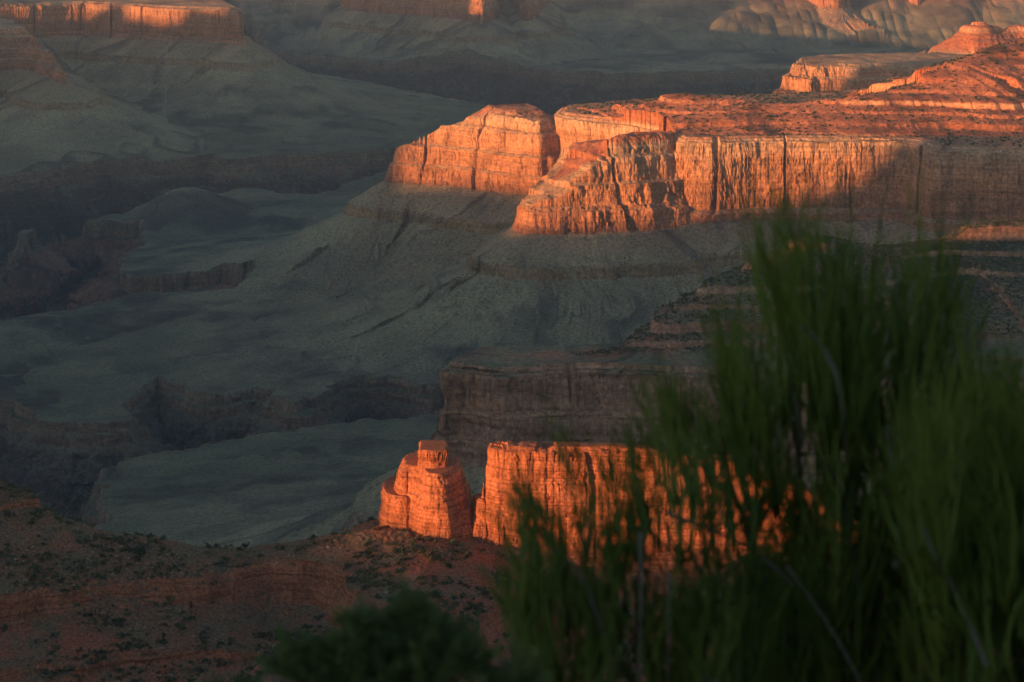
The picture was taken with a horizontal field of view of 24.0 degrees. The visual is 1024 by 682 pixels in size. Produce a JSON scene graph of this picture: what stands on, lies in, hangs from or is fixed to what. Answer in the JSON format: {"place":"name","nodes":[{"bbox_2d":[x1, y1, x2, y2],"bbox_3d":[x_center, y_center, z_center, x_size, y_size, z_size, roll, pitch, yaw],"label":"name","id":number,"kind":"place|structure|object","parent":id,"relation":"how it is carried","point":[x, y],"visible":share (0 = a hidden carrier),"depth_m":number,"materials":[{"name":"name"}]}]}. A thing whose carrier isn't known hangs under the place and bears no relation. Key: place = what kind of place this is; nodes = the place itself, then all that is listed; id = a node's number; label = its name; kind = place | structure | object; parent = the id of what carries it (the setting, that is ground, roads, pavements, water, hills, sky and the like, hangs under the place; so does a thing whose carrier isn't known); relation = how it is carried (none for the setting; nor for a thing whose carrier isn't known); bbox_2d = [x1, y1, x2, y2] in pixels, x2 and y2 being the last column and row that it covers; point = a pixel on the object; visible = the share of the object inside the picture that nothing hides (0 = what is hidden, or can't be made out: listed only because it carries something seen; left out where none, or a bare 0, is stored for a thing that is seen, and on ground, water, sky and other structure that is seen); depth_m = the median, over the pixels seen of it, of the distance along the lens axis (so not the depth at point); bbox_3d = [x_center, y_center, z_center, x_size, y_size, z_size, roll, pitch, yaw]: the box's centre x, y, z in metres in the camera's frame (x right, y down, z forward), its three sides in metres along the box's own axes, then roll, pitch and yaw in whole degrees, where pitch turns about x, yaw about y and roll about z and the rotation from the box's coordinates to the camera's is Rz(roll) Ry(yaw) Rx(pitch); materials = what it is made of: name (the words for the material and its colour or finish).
{"place":"outdoors","nodes":[
{"label":"outdoors","id":0,"kind":"place"},
{"bbox_2d":[0,18,360,217],"bbox_3d":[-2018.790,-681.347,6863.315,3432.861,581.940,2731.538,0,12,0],"label":"mesa","id":1,"kind":"structure","parent":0,"point":[54,113],"depth_m":7117.99,"materials":[{"name":"grey stone"}]},
{"bbox_2d":[0,148,444,526],"bbox_3d":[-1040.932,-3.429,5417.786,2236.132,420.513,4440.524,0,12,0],"label":"gorge","id":2,"kind":"structure","parent":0,"point":[68,256],"depth_m":5416.83,"materials":[{"name":"grey stone"}]},
{"bbox_2d":[0,0,553,193],"bbox_3d":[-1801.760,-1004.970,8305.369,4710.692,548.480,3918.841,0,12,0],"label":"mesa","id":3,"kind":"structure","parent":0,"point":[221,79],"depth_m":7903.24,"materials":[{"name":"grey stone"}]},
{"bbox_2d":[0,103,561,360],"bbox_3d":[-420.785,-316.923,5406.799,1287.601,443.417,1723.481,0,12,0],"label":"sandstone butte","id":4,"kind":"object","parent":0,"point":[444,195],"visible":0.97,"depth_m":5137.73,"materials":[{"name":"grey stone"}]},
{"bbox_2d":[0,114,707,418],"bbox_3d":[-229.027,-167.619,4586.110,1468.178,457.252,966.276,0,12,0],"label":"sandstone butte","id":5,"kind":"object","parent":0,"point":[590,245],"visible":0.97,"depth_m":4565.70,"materials":[{"name":"grey stone"}]},
{"bbox_2d":[308,0,610,67],"bbox_3d":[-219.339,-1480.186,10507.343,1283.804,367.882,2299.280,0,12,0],"label":"butte","id":6,"kind":"object","parent":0,"point":[530,33],"visible":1,"depth_m":9888.08,"materials":[{"name":"grey stone"}]},
{"bbox_2d":[0,45,930,423],"bbox_3d":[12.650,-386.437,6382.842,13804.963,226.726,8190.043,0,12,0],"label":"canyon floor","id":7,"kind":"structure","parent":0,"point":[186,211],"depth_m":6370.12,"materials":[{"name":"grey stone"}]},
{"bbox_2d":[223,0,789,114],"bbox_3d":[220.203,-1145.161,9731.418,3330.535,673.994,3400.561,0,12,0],"label":"gorge","id":8,"kind":"structure","parent":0,"point":[468,74],"depth_m":9422.76,"materials":[{"name":"grey stone"}]},
{"bbox_2d":[0,480,1017,681],"bbox_3d":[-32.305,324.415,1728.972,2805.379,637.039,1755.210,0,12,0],"label":"hillside","id":9,"kind":"structure","parent":0,"point":[311,587],"depth_m":1505.73,"materials":[{"name":"brown soil"}]},
{"bbox_2d":[131,546,145,554],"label":"juniper bush","id":10,"kind":"object","parent":9,"relation":"on","point":[140,549],"visible":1,"depth_m":1531.28,"materials":[{"name":"green plant"}]},
{"bbox_2d":[156,636,166,644],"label":"juniper bush","id":11,"kind":"object","parent":9,"relation":"on","point":[162,641],"visible":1,"depth_m":1473.90,"materials":[{"name":"green plant"}]},
{"bbox_2d":[274,545,284,549],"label":"juniper bush","id":12,"kind":"object","parent":9,"relation":"on","point":[276,547],"visible":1,"depth_m":1550.15,"materials":[{"name":"green plant"}]},
{"bbox_2d":[378,440,473,539],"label":"rock tower","id":13,"kind":"structure","parent":9,"relation":"on","point":[427,487],"depth_m":1561.11,"materials":[{"name":"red stone"}]},
{"bbox_2d":[445,562,454,567],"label":"juniper bush","id":14,"kind":"object","parent":9,"relation":"on","point":[447,564],"visible":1,"depth_m":1503.40,"materials":[{"name":"green plant"}]},
{"bbox_2d":[0,494,963,681],"bbox_3d":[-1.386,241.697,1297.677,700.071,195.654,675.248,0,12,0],"label":"rubble","id":15,"kind":"object","parent":9,"relation":"on","point":[149,615],"visible":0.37,"depth_m":1494.54,"materials":[{"name":"stone"}]},
{"bbox_2d":[0,479,1002,681],"bbox_3d":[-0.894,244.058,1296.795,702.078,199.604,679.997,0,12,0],"label":"scrub","id":16,"kind":"object","parent":9,"relation":"on","point":[372,583],"visible":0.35,"depth_m":1502.20,"materials":[{"name":"plant"}]},
{"bbox_2d":[472,441,856,598],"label":"rock wall","id":17,"kind":"structure","parent":9,"relation":"on","point":[485,528],"depth_m":1543.16,"materials":[{"name":"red stone"}]},
{"bbox_2d":[0,0,1023,361],"bbox_3d":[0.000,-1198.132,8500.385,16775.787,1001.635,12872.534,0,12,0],"label":"canyon slope","id":18,"kind":"structure","parent":0,"point":[622,24],"depth_m":10368.98,"materials":[{"name":"grey stone"}]},
{"bbox_2d":[58,221,1023,547],"bbox_3d":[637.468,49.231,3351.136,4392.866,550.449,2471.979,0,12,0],"label":"mesa","id":19,"kind":"structure","parent":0,"point":[302,483],"depth_m":2940.47,"materials":[{"name":"grey stone"}]},
{"bbox_2d":[575,218,1023,355],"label":"rock ledges","id":20,"kind":"object","parent":19,"relation":"on","point":[685,294],"visible":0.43,"depth_m":2933.45,"materials":[{"name":"brown stone"}]},
{"bbox_2d":[594,221,1022,353],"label":"rubble","id":21,"kind":"object","parent":19,"relation":"on","point":[843,291],"visible":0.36,"depth_m":2946.56,"materials":[{"name":"stone"}]},
{"bbox_2d":[104,38,1023,348],"bbox_3d":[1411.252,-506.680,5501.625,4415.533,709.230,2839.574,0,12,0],"label":"ridge","id":22,"kind":"structure","parent":0,"point":[720,168],"depth_m":4721.66,"materials":[{"name":"orange stone"}]},
{"bbox_2d":[566,38,1023,145],"bbox_3d":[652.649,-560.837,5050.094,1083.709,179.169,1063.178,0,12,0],"label":"scrub","id":23,"kind":"object","parent":22,"relation":"on","point":[826,96],"visible":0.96,"depth_m":4874.52,"materials":[{"name":"green plant"}]},
{"bbox_2d":[812,0,891,35],"bbox_3d":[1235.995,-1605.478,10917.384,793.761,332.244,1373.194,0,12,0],"label":"butte","id":24,"kind":"object","parent":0,"point":[840,15],"visible":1,"depth_m":10415.27,"materials":[{"name":"grey stone"}]},
{"bbox_2d":[772,21,1023,93],"bbox_3d":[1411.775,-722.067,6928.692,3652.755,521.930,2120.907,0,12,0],"label":"mesa","id":25,"kind":"structure","parent":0,"point":[837,72],"depth_m":6340.80,"materials":[{"name":"orange stone"}]},
{"bbox_3d":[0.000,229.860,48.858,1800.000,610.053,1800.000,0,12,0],"label":"rim ledge","id":26,"kind":"structure","parent":0,"visible":0},
{"bbox_2d":[203,566,557,681],"bbox_3d":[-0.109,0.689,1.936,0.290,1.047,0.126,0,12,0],"label":"bush","id":27,"kind":"object","parent":26,"relation":"on","point":[369,645],"visible":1,"depth_m":1.83,"materials":[{"name":"green plant"}]},
{"bbox_2d":[470,385,807,681],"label":"desert shrub","id":28,"kind":"object","parent":26,"relation":"on","point":[682,624],"visible":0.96,"depth_m":2.41,"materials":[{"name":"green plant"}]},
{"bbox_2d":[619,157,1023,681],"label":"desert shrub","id":29,"kind":"object","parent":26,"relation":"on","point":[824,609],"visible":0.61,"depth_m":2.60,"materials":[{"name":"green plant"}]},
{"bbox_2d":[862,303,1023,681],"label":"desert shrub","id":30,"kind":"object","parent":26,"relation":"on","point":[950,469],"visible":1,"depth_m":2.28,"materials":[{"name":"green plant"}]}
]}

